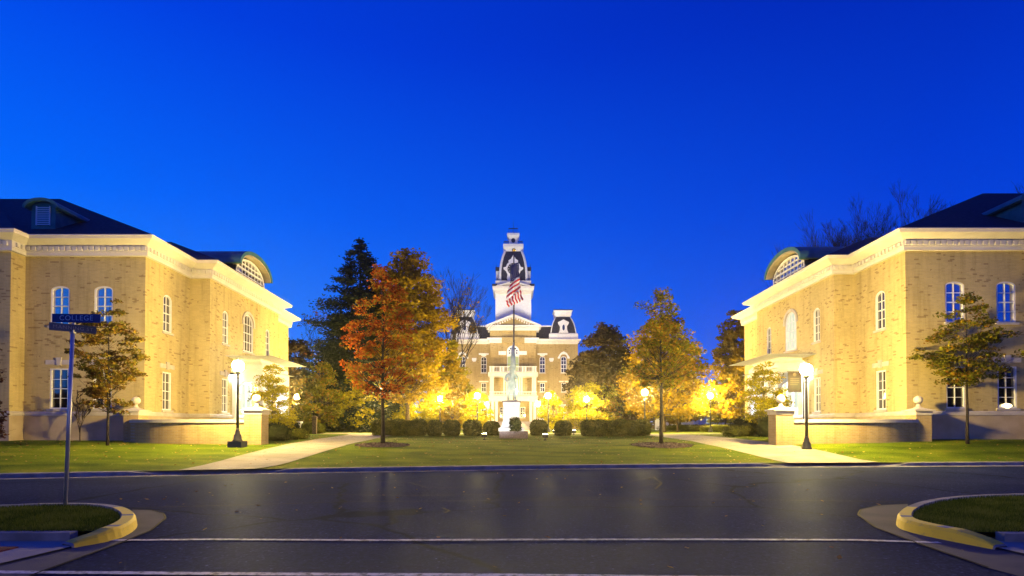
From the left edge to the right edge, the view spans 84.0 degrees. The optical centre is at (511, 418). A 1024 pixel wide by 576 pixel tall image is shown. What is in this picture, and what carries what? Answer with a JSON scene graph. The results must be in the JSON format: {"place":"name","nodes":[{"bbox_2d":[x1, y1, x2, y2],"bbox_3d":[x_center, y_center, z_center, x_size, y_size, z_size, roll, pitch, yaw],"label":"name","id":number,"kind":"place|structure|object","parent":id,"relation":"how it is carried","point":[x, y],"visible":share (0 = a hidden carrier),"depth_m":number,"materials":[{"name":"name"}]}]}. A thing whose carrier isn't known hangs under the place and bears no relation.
{"place":"outdoors","nodes":[
{"label":"outdoors","id":0,"kind":"place"},
{"bbox_2d":[0,534,84,562],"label":"pavement","id":1,"kind":"structure","parent":0,"point":[24,549],"depth_m":6.93,"materials":[{"name":"concrete"}]},
{"bbox_2d":[0,531,77,540],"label":"kerb","id":2,"kind":"structure","parent":1,"relation":"on","point":[36,535],"depth_m":7.40,"materials":[{"name":"concrete"}]},
{"bbox_2d":[0,502,120,530],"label":"grass verge","id":3,"kind":"object","parent":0,"point":[59,521],"depth_m":8.23,"materials":[{"name":"green plant"}]},
{"bbox_2d":[49,314,100,505],"bbox_3d":[-7.685,-0.096,10.015,0.785,3.508,0.260,0,-1,-21],"label":"street sign","id":4,"kind":"object","parent":3,"relation":"on","point":[72,329],"visible":0.99,"depth_m":10.01,"materials":[{"name":"metal"}]},
{"bbox_2d":[180,434,391,469],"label":"path","id":5,"kind":"structure","parent":0,"point":[264,458],"depth_m":22.75,"materials":[{"name":"concrete"}]},
{"bbox_2d":[321,433,580,433],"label":"path","id":6,"kind":"structure","parent":0,"point":[442,433],"depth_m":47.56,"materials":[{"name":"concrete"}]},
{"bbox_2d":[0,466,1023,575],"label":"road","id":7,"kind":"structure","parent":0,"point":[774,503],"depth_m":9.20,"materials":[{"name":"grey asphalt"}]},
{"bbox_2d":[1,503,136,547],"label":"kerb","id":8,"kind":"structure","parent":7,"relation":"on","point":[125,524],"depth_m":7.72,"materials":[{"name":"concrete"}]},
{"bbox_2d":[0,509,163,575],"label":"gutter","id":9,"kind":"object","parent":7,"relation":"on","point":[147,520],"visible":0.72,"depth_m":6.70,"materials":[{"name":"concrete"}]},
{"bbox_2d":[0,571,695,575],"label":"road marking","id":10,"kind":"object","parent":7,"relation":"on","point":[272,573],"visible":1,"depth_m":5.81,"materials":[{"name":"white paint"}]},
{"bbox_2d":[0,461,1023,478],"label":"kerb","id":11,"kind":"structure","parent":7,"relation":"on","point":[45,475],"depth_m":20.20,"materials":[{"name":"concrete"}]},
{"bbox_2d":[138,499,893,507],"bbox_3d":[0.448,1.676,11.430,15.067,0.001,0.771,0,-1,-3],"label":"tar seam","id":12,"kind":"object","parent":7,"relation":"on","point":[498,500],"visible":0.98,"depth_m":11.70,"materials":[{"name":"black asphalt"}]},
{"bbox_2d":[111,538,939,542],"bbox_3d":[0.040,1.607,7.544,11.050,0.001,0.272,0,-1,1],"label":"road marking","id":13,"kind":"object","parent":7,"relation":"on","point":[513,539],"visible":0.98,"depth_m":7.58,"materials":[{"name":"white paint"}]},
{"bbox_2d":[859,504,1023,575],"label":"gutter","id":14,"kind":"object","parent":7,"relation":"on","point":[883,517],"visible":0.88,"depth_m":7.09,"materials":[{"name":"concrete"}]},
{"bbox_2d":[896,493,1023,549],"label":"kerb","id":15,"kind":"structure","parent":7,"relation":"on","point":[906,520],"depth_m":7.79,"materials":[{"name":"concrete"}]},
{"bbox_2d":[0,429,1023,472],"bbox_3d":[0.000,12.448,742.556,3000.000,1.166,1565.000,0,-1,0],"label":"lawn","id":16,"kind":"structure","parent":0,"point":[51,458],"depth_m":24.04,"materials":[{"name":"green plant"}]},
{"bbox_2d":[72,390,91,440],"bbox_3d":[-21.943,0.036,28.847,0.775,3.007,1.618,0,-1,-19],"label":"bare shrub","id":17,"kind":"object","parent":16,"relation":"on","point":[80,408],"visible":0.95,"depth_m":28.82,"materials":[{"name":"brown plant"}]},
{"bbox_2d":[64,298,150,445],"bbox_3d":[-17.966,-2.018,25.283,3.104,6.704,2.908,0,-1,27],"label":"oak tree","id":18,"kind":"object","parent":16,"relation":"on","point":[96,390],"visible":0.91,"depth_m":25.08,"materials":[{"name":"green plant"}]},
{"bbox_2d":[123,397,151,441],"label":"pier","id":19,"kind":"structure","parent":16,"relation":"on","point":[136,411],"depth_m":28.38,"materials":[{"name":"brick"}]},
{"bbox_2d":[0,197,304,440],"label":"brick building","id":20,"kind":"structure","parent":16,"relation":"on","point":[201,322],"depth_m":29.93,"materials":[{"name":"brick"}]},
{"bbox_2d":[46,368,68,410],"bbox_3d":[-23.660,-1.513,29.757,1.167,2.240,0.240,0,-1,0],"label":"window","id":21,"kind":"structure","parent":20,"relation":"in","point":[59,378],"depth_m":29.84,"materials":[{"name":"white paint"}]},
{"bbox_2d":[47,286,69,327],"bbox_3d":[-23.660,-5.847,29.826,1.167,2.210,0.240,0,-1,0],"label":"window","id":22,"kind":"structure","parent":20,"relation":"in","point":[60,295],"depth_m":29.92,"materials":[{"name":"blue glass"}]},
{"bbox_2d":[94,286,112,326],"bbox_3d":[-21.390,-5.847,29.826,1.167,2.210,0.240,0,-1,0],"label":"window","id":23,"kind":"structure","parent":20,"relation":"in","point":[103,294],"depth_m":29.92,"materials":[{"name":"blue glass"}]},
{"bbox_2d":[161,372,173,412],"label":"window","id":24,"kind":"structure","parent":20,"relation":"in","point":[166,386],"depth_m":31.95,"materials":[{"name":"white paint"}]},
{"bbox_2d":[162,295,173,335],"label":"window","id":25,"kind":"structure","parent":20,"relation":"in","point":[167,303],"depth_m":32.02,"materials":[{"name":"white paint"}]},
{"bbox_2d":[221,379,229,413],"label":"window","id":26,"kind":"structure","parent":20,"relation":"in","point":[224,381],"depth_m":36.32,"materials":[{"name":"white paint"}]},
{"bbox_2d":[222,311,229,346],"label":"window","id":27,"kind":"structure","parent":20,"relation":"in","point":[225,316],"depth_m":36.33,"materials":[{"name":"white paint"}]},
{"bbox_2d":[242,382,251,414],"bbox_3d":[-18.503,-1.409,39.527,0.080,2.340,1.903,0,-1,-2],"label":"door","id":28,"kind":"structure","parent":20,"relation":"in","point":[246,387],"depth_m":39.62,"materials":[{"name":"white paint"}]},
{"bbox_2d":[242,311,254,355],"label":"window","id":29,"kind":"structure","parent":20,"relation":"in","point":[248,326],"depth_m":39.74,"materials":[{"name":"white paint"}]},
{"bbox_2d":[129,419,243,443],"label":"garden wall","id":30,"kind":"structure","parent":16,"relation":"on","point":[189,431],"depth_m":26.72,"materials":[{"name":"stone"}]},
{"bbox_2d":[227,441,246,447],"bbox_3d":[-12.100,1.217,25.084,0.600,0.460,0.600,0,-1,0],"label":"lamp footing","id":31,"kind":"object","parent":16,"relation":"on","point":[235,444],"visible":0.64,"depth_m":24.79,"materials":[{"name":"metal"}]},
{"bbox_2d":[232,358,243,440],"bbox_3d":[-12.100,-0.861,25.117,0.484,3.696,0.460,0,-1,0],"label":"street lamp","id":32,"kind":"object","parent":31,"relation":"on","point":[238,365],"visible":0.99,"depth_m":25.05,"materials":[{"name":"black metal"}]},
{"bbox_2d":[240,395,271,444],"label":"pier","id":33,"kind":"structure","parent":16,"relation":"on","point":[256,423],"depth_m":26.55,"materials":[{"name":"brick"}]},
{"bbox_2d":[245,363,298,427],"bbox_3d":[-13.827,-0.982,32.832,3.088,4.575,2.938,0,-1,0],"label":"young tree","id":34,"kind":"object","parent":16,"relation":"on","point":[275,415],"visible":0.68,"depth_m":32.50,"materials":[{"name":"green plant"}]},
{"bbox_2d":[268,422,291,440],"bbox_3d":[-12.857,0.744,30.590,1.990,1.143,1.619,0,-1,0],"label":"bush","id":35,"kind":"object","parent":16,"relation":"on","point":[277,432],"visible":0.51,"depth_m":30.20,"materials":[{"name":"green plant"}]},
{"bbox_2d":[285,428,310,439],"bbox_3d":[-12.636,0.890,32.501,2.232,0.786,1.780,0,-1,0],"label":"bush","id":36,"kind":"object","parent":16,"relation":"on","point":[299,433],"visible":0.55,"depth_m":32.07,"materials":[{"name":"green plant"}]},
{"bbox_2d":[288,338,314,415],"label":"maple tree","id":37,"kind":"object","parent":16,"relation":"on","point":[294,347],"visible":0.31,"depth_m":65.14,"materials":[{"name":"orange plant"}]},
{"bbox_2d":[288,308,326,372],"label":"ash tree","id":38,"kind":"object","parent":16,"relation":"on","point":[309,337],"visible":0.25,"depth_m":68.44,"materials":[{"name":"green plant"}]},
{"bbox_2d":[293,361,346,426],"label":"lime tree","id":39,"kind":"object","parent":16,"relation":"on","point":[315,390],"visible":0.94,"depth_m":56.38,"materials":[{"name":"green plant"}]},
{"bbox_2d":[292,237,427,431],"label":"spruce tree","id":40,"kind":"object","parent":16,"relation":"on","point":[332,352],"visible":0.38,"depth_m":59.71,"materials":[{"name":"green plant"}]},
{"bbox_2d":[338,372,387,430],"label":"lime tree","id":41,"kind":"object","parent":16,"relation":"on","point":[360,401],"visible":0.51,"depth_m":57.84,"materials":[{"name":"yellow plant"}]},
{"bbox_2d":[355,442,409,446],"bbox_3d":[-6.143,1.212,26.979,2.626,0.207,2.593,0,-1,0],"label":"mulch bed","id":42,"kind":"object","parent":16,"relation":"on","point":[385,444],"visible":0.94,"depth_m":26.43,"materials":[{"name":"brown soil"}]},
{"bbox_2d":[339,263,436,442],"bbox_3d":[-5.904,-2.988,26.913,4.770,8.796,4.116,0,-1,0],"label":"maple tree","id":43,"kind":"object","parent":16,"relation":"on","point":[365,351],"visible":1,"depth_m":26.81,"materials":[{"name":"orange plant"}]},
{"bbox_2d":[390,418,403,435],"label":"clipped shrub","id":44,"kind":"object","parent":16,"relation":"on","point":[396,425],"visible":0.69,"depth_m":39.56,"materials":[{"name":"green plant"}]},
{"bbox_2d":[386,388,422,419],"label":"lime tree","id":45,"kind":"object","parent":16,"relation":"on","point":[400,415],"visible":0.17,"depth_m":62.83,"materials":[{"name":"yellow plant"}]},
{"bbox_2d":[355,247,459,419],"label":"maple tree","id":46,"kind":"object","parent":16,"relation":"on","point":[421,305],"visible":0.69,"depth_m":59.53,"materials":[{"name":"orange plant"}]},
{"bbox_2d":[401,420,416,435],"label":"clipped shrub","id":47,"kind":"object","parent":16,"relation":"on","point":[408,427],"visible":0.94,"depth_m":39.37,"materials":[{"name":"green plant"}]},
{"bbox_2d":[411,418,426,435],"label":"clipped shrub","id":48,"kind":"object","parent":16,"relation":"on","point":[421,427],"visible":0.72,"depth_m":39.71,"materials":[{"name":"green plant"}]},
{"bbox_2d":[426,419,442,435],"bbox_3d":[-5.414,0.678,39.790,1.211,1.314,1.273,0,-1,-12],"label":"clipped shrub","id":49,"kind":"object","parent":16,"relation":"on","point":[434,427],"visible":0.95,"depth_m":39.41,"materials":[{"name":"green plant"}]},
{"bbox_2d":[414,383,463,425],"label":"lime tree","id":50,"kind":"object","parent":16,"relation":"on","point":[430,413],"visible":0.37,"depth_m":67.78,"materials":[{"name":"yellow plant"}]},
{"bbox_2d":[418,340,478,427],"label":"lime tree","id":51,"kind":"object","parent":16,"relation":"on","point":[469,389],"visible":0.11,"depth_m":73.46,"materials":[{"name":"yellow plant"}]},
{"bbox_2d":[443,419,460,435],"bbox_3d":[-4.234,0.677,39.988,1.347,1.324,1.281,0,-1,3],"label":"clipped shrub","id":52,"kind":"object","parent":16,"relation":"on","point":[452,427],"visible":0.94,"depth_m":39.62,"materials":[{"name":"green plant"}]},
{"bbox_2d":[437,347,470,423],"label":"lime tree","id":53,"kind":"object","parent":16,"relation":"on","point":[455,382],"visible":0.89,"depth_m":65.30,"materials":[{"name":"yellow plant"}]},
{"bbox_2d":[422,266,487,359],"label":"ash tree","id":54,"kind":"object","parent":16,"relation":"on","point":[458,314],"visible":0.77,"depth_m":81.33,"materials":[{"name":"brown plant"}]},
{"bbox_2d":[414,293,495,367],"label":"ash tree","id":55,"kind":"object","parent":16,"relation":"on","point":[478,328],"visible":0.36,"depth_m":96.11,"materials":[{"name":"brown plant"}]},
{"bbox_2d":[463,419,482,435],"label":"clipped shrub","id":56,"kind":"object","parent":16,"relation":"on","point":[473,427],"visible":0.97,"depth_m":40.54,"materials":[{"name":"green plant"}]},
{"bbox_2d":[460,390,494,427],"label":"lime tree","id":57,"kind":"object","parent":16,"relation":"on","point":[483,418],"visible":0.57,"depth_m":61.49,"materials":[{"name":"yellow plant"}]},
{"bbox_2d":[483,421,500,435],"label":"clipped shrub","id":58,"kind":"object","parent":16,"relation":"on","point":[490,428],"visible":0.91,"depth_m":41.07,"materials":[{"name":"green plant"}]},
{"bbox_2d":[2,434,1022,466],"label":"fallen leaves","id":59,"kind":"object","parent":16,"relation":"on","point":[456,446],"visible":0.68,"depth_m":25.30,"materials":[{"name":"plant"}]},
{"bbox_2d":[499,401,527,438],"bbox_3d":[0.072,0.147,35.952,1.812,2.519,1.900,0,-1,0],"label":"monument","id":60,"kind":"object","parent":16,"relation":"on","point":[511,409],"visible":0.87,"depth_m":35.50,"materials":[{"name":"white stone"}]},
{"bbox_2d":[504,342,518,400],"bbox_3d":[-0.039,-2.983,36.042,0.910,3.737,0.919,0,-1,0],"label":"statue","id":61,"kind":"object","parent":60,"relation":"on","point":[511,375],"visible":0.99,"depth_m":35.86,"materials":[{"name":"white stone"}]},
{"bbox_2d":[512,248,515,399],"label":"flagpole","id":62,"kind":"object","parent":16,"relation":"on","point":[513,249],"visible":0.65,"depth_m":47.08,"materials":[{"name":"silver metal"}]},
{"bbox_2d":[505,263,522,306],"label":"flag","id":63,"kind":"object","parent":62,"relation":"attached to","point":[514,293],"visible":1,"depth_m":47.00,"materials":[{"name":"fabric"}]},
{"bbox_2d":[448,228,580,428],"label":"clock tower hall","id":64,"kind":"structure","parent":16,"relation":"on","point":[544,355],"depth_m":115.08,"materials":[{"name":"brick"}]},
{"bbox_2d":[529,419,547,435],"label":"clipped shrub","id":65,"kind":"object","parent":16,"relation":"on","point":[538,427],"visible":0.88,"depth_m":41.06,"materials":[{"name":"green plant"}]},
{"bbox_2d":[536,389,566,431],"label":"lime tree","id":66,"kind":"object","parent":16,"relation":"on","point":[555,402],"visible":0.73,"depth_m":63.21,"materials":[{"name":"yellow plant"}]},
{"bbox_2d":[554,420,572,435],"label":"clipped shrub","id":67,"kind":"object","parent":16,"relation":"on","point":[562,427],"visible":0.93,"depth_m":40.06,"materials":[{"name":"green plant"}]},
{"bbox_2d":[561,381,614,428],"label":"lime tree","id":68,"kind":"object","parent":16,"relation":"on","point":[577,413],"visible":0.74,"depth_m":68.24,"materials":[{"name":"yellow plant"}]},
{"bbox_2d":[580,419,596,435],"bbox_3d":[5.402,0.686,39.989,1.272,1.347,1.210,0,-1,-9],"label":"clipped shrub","id":69,"kind":"object","parent":16,"relation":"on","point":[588,427],"visible":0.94,"depth_m":39.62,"materials":[{"name":"green plant"}]},
{"bbox_2d":[595,419,607,435],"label":"clipped shrub","id":70,"kind":"object","parent":16,"relation":"on","point":[601,426],"visible":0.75,"depth_m":39.74,"materials":[{"name":"green plant"}]},
{"bbox_2d":[561,322,646,424],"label":"beech tree","id":71,"kind":"object","parent":16,"relation":"on","point":[588,366],"visible":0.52,"depth_m":70.47,"materials":[{"name":"green plant"}]},
{"bbox_2d":[593,378,631,420],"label":"lime tree","id":72,"kind":"object","parent":16,"relation":"on","point":[615,402],"visible":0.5,"depth_m":68.43,"materials":[{"name":"yellow plant"}]},
{"bbox_2d":[613,419,628,435],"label":"clipped shrub","id":73,"kind":"object","parent":16,"relation":"on","point":[621,428],"visible":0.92,"depth_m":39.79,"materials":[{"name":"green plant"}]},
{"bbox_2d":[636,419,651,435],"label":"clipped shrub","id":74,"kind":"object","parent":16,"relation":"on","point":[645,427],"visible":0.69,"depth_m":40.13,"materials":[{"name":"green plant"}]},
{"bbox_2d":[616,287,706,443],"bbox_3d":[7.646,-2.649,28.207,4.213,8.240,4.747,1,-1,-41],"label":"oak tree","id":75,"kind":"object","parent":16,"relation":"on","point":[663,377],"visible":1,"depth_m":28.11,"materials":[{"name":"green plant"}]},
{"bbox_2d":[631,442,692,447],"bbox_3d":[7.459,1.294,28.399,3.156,0.253,3.187,0,-1,0],"label":"mulch bed","id":76,"kind":"object","parent":16,"relation":"on","point":[663,445],"visible":0.97,"depth_m":27.77,"materials":[{"name":"brown soil"}]},
{"bbox_2d":[616,313,729,431],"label":"maple tree","id":77,"kind":"object","parent":16,"relation":"on","point":[672,398],"visible":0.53,"depth_m":58.48,"materials":[{"name":"yellow plant"}]},
{"bbox_2d":[645,374,712,431],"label":"lime tree","id":78,"kind":"object","parent":16,"relation":"on","point":[696,402],"visible":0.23,"depth_m":60.10,"materials":[{"name":"yellow plant"}]},
{"bbox_2d":[656,424,704,431],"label":"hedge","id":79,"kind":"object","parent":16,"relation":"on","point":[683,428],"visible":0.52,"depth_m":65.55,"materials":[{"name":"green plant"}]},
{"bbox_2d":[703,377,733,423],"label":"lime tree","id":80,"kind":"object","parent":16,"relation":"on","point":[717,419],"visible":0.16,"depth_m":63.92,"materials":[{"name":"yellow plant"}]},
{"bbox_2d":[706,309,744,420],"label":"maple tree","id":81,"kind":"object","parent":16,"relation":"on","point":[731,407],"visible":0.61,"depth_m":60.12,"materials":[{"name":"yellow plant"}]},
{"bbox_2d":[720,425,756,436],"bbox_3d":[13.348,0.759,33.482,2.078,0.809,1.702,0,-1,0],"label":"bush","id":82,"kind":"object","parent":16,"relation":"on","point":[737,430],"visible":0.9,"depth_m":33.01,"materials":[{"name":"green plant"}]},
{"bbox_2d":[754,414,767,436],"bbox_3d":[14.405,0.433,31.499,1.854,1.448,1.525,0,-1,0],"label":"bush","id":83,"kind":"object","parent":16,"relation":"on","point":[762,429],"visible":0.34,"depth_m":31.27,"materials":[{"name":"green plant"}]},
{"bbox_2d":[736,361,794,423],"bbox_3d":[14.467,-1.086,32.460,2.953,4.421,2.984,0,-1,0],"label":"young tree","id":84,"kind":"object","parent":16,"relation":"on","point":[762,404],"visible":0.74,"depth_m":32.26,"materials":[{"name":"green plant"}]},
{"bbox_2d":[765,395,796,444],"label":"pier","id":85,"kind":"structure","parent":16,"relation":"on","point":[780,424],"depth_m":26.69,"materials":[{"name":"stone"}]},
{"bbox_2d":[787,371,803,418],"bbox_3d":[15.713,-0.838,31.517,0.942,3.733,0.067,0,-1,0],"label":"sign","id":86,"kind":"object","parent":16,"relation":"on","point":[794,381],"visible":0.84,"depth_m":31.52,"materials":[{"name":"brown metal"}]},
{"bbox_2d":[798,210,892,246],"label":"ash tree","id":87,"kind":"object","parent":16,"relation":"on","point":[848,235],"visible":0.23,"depth_m":83.82,"materials":[{"name":"brown plant"}]},
{"bbox_2d":[794,419,918,443],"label":"garden wall","id":88,"kind":"structure","parent":16,"relation":"on","point":[830,431],"depth_m":26.87,"materials":[{"name":"brick"}]},
{"bbox_2d":[729,193,1023,438],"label":"brick building","id":89,"kind":"structure","parent":16,"relation":"on","point":[853,325],"depth_m":29.94,"materials":[{"name":"brick"}]},
{"bbox_2d":[783,309,797,353],"bbox_3d":[18.956,-5.994,38.648,0.240,2.940,2.042,0,-1,1],"label":"window","id":90,"kind":"structure","parent":89,"relation":"in","point":[790,326],"depth_m":38.78,"materials":[{"name":"white paint"}]},
{"bbox_2d":[811,308,820,344],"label":"window","id":91,"kind":"structure","parent":89,"relation":"in","point":[817,311],"depth_m":35.37,"materials":[{"name":"white paint"}]},
{"bbox_2d":[812,377,821,413],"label":"window","id":92,"kind":"structure","parent":89,"relation":"in","point":[817,388],"depth_m":35.37,"materials":[{"name":"white paint"}]},
{"bbox_2d":[873,291,885,332],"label":"window","id":93,"kind":"structure","parent":89,"relation":"in","point":[880,297],"depth_m":31.05,"materials":[{"name":"white paint"}]},
{"bbox_2d":[874,370,886,411],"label":"window","id":94,"kind":"structure","parent":89,"relation":"in","point":[880,375],"depth_m":30.97,"materials":[{"name":"white paint"}]},
{"bbox_2d":[945,367,965,410],"bbox_3d":[22.450,-1.528,28.808,1.163,2.240,0.240,0,-1,0],"label":"window","id":95,"kind":"structure","parent":89,"relation":"in","point":[955,398],"depth_m":28.88,"materials":[{"name":"white paint"}]},
{"bbox_2d":[944,282,967,324],"bbox_3d":[22.450,-5.862,28.876,1.163,2.210,0.240,0,-1,0],"label":"window","id":96,"kind":"structure","parent":89,"relation":"in","point":[952,289],"depth_m":28.96,"materials":[{"name":"blue glass"}]},
{"bbox_2d":[995,282,1018,324],"bbox_3d":[25.050,-5.862,28.876,1.163,2.210,0.240,0,-1,0],"label":"window","id":97,"kind":"structure","parent":89,"relation":"in","point":[1005,291],"depth_m":28.96,"materials":[{"name":"blue glass"}]},
{"bbox_2d":[996,367,1020,410],"bbox_3d":[25.050,-1.528,28.808,1.163,2.240,0.240,0,-1,0],"label":"window","id":98,"kind":"structure","parent":89,"relation":"in","point":[1007,386],"depth_m":28.89,"materials":[{"name":"white paint"}]},
{"bbox_2d":[819,181,954,246],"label":"ash tree","id":99,"kind":"object","parent":16,"relation":"on","point":[861,227],"visible":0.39,"depth_m":81.68,"materials":[{"name":"brown plant"}]},
{"bbox_2d":[840,194,953,246],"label":"ash tree","id":100,"kind":"object","parent":16,"relation":"on","point":[931,212],"visible":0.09,"depth_m":80.78,"materials":[{"name":"brown plant"}]},
{"bbox_2d":[901,396,935,441],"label":"pier","id":101,"kind":"structure","parent":16,"relation":"on","point":[924,424],"depth_m":27.62,"materials":[{"name":"stone"}]},
{"bbox_2d":[906,292,1023,443],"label":"oak tree","id":102,"kind":"object","parent":16,"relation":"on","point":[968,374],"visible":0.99,"depth_m":26.61,"materials":[{"name":"green plant"}]},
{"bbox_2d":[0,0,1023,421],"label":"sky","id":103,"kind":"structure","parent":0,"point":[632,148],"materials":[{"name":"blue"}]},
{"bbox_2d":[646,434,874,462],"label":"path","id":104,"kind":"structure","parent":0,"point":[798,455],"depth_m":25.33,"materials":[{"name":"concrete"}]},
{"bbox_2d":[800,361,811,448],"bbox_3d":[13.250,-0.627,25.613,0.523,3.990,0.497,0,-1,0],"label":"street lamp","id":105,"kind":"object","parent":104,"relation":"on","point":[806,370],"visible":0.99,"depth_m":25.54,"materials":[{"name":"black metal"}]},
{"bbox_2d":[912,494,1023,531],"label":"grass verge","id":106,"kind":"object","parent":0,"point":[977,519],"depth_m":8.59,"materials":[{"name":"green plant"}]},
{"bbox_2d":[990,537,1023,552],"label":"pavement","id":107,"kind":"structure","parent":0,"point":[1016,546],"depth_m":7.04,"materials":[{"name":"concrete"}]},
{"bbox_2d":[995,532,1023,541],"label":"kerb","id":108,"kind":"structure","parent":107,"relation":"on","point":[1010,536],"depth_m":7.34,"materials":[{"name":"concrete"}]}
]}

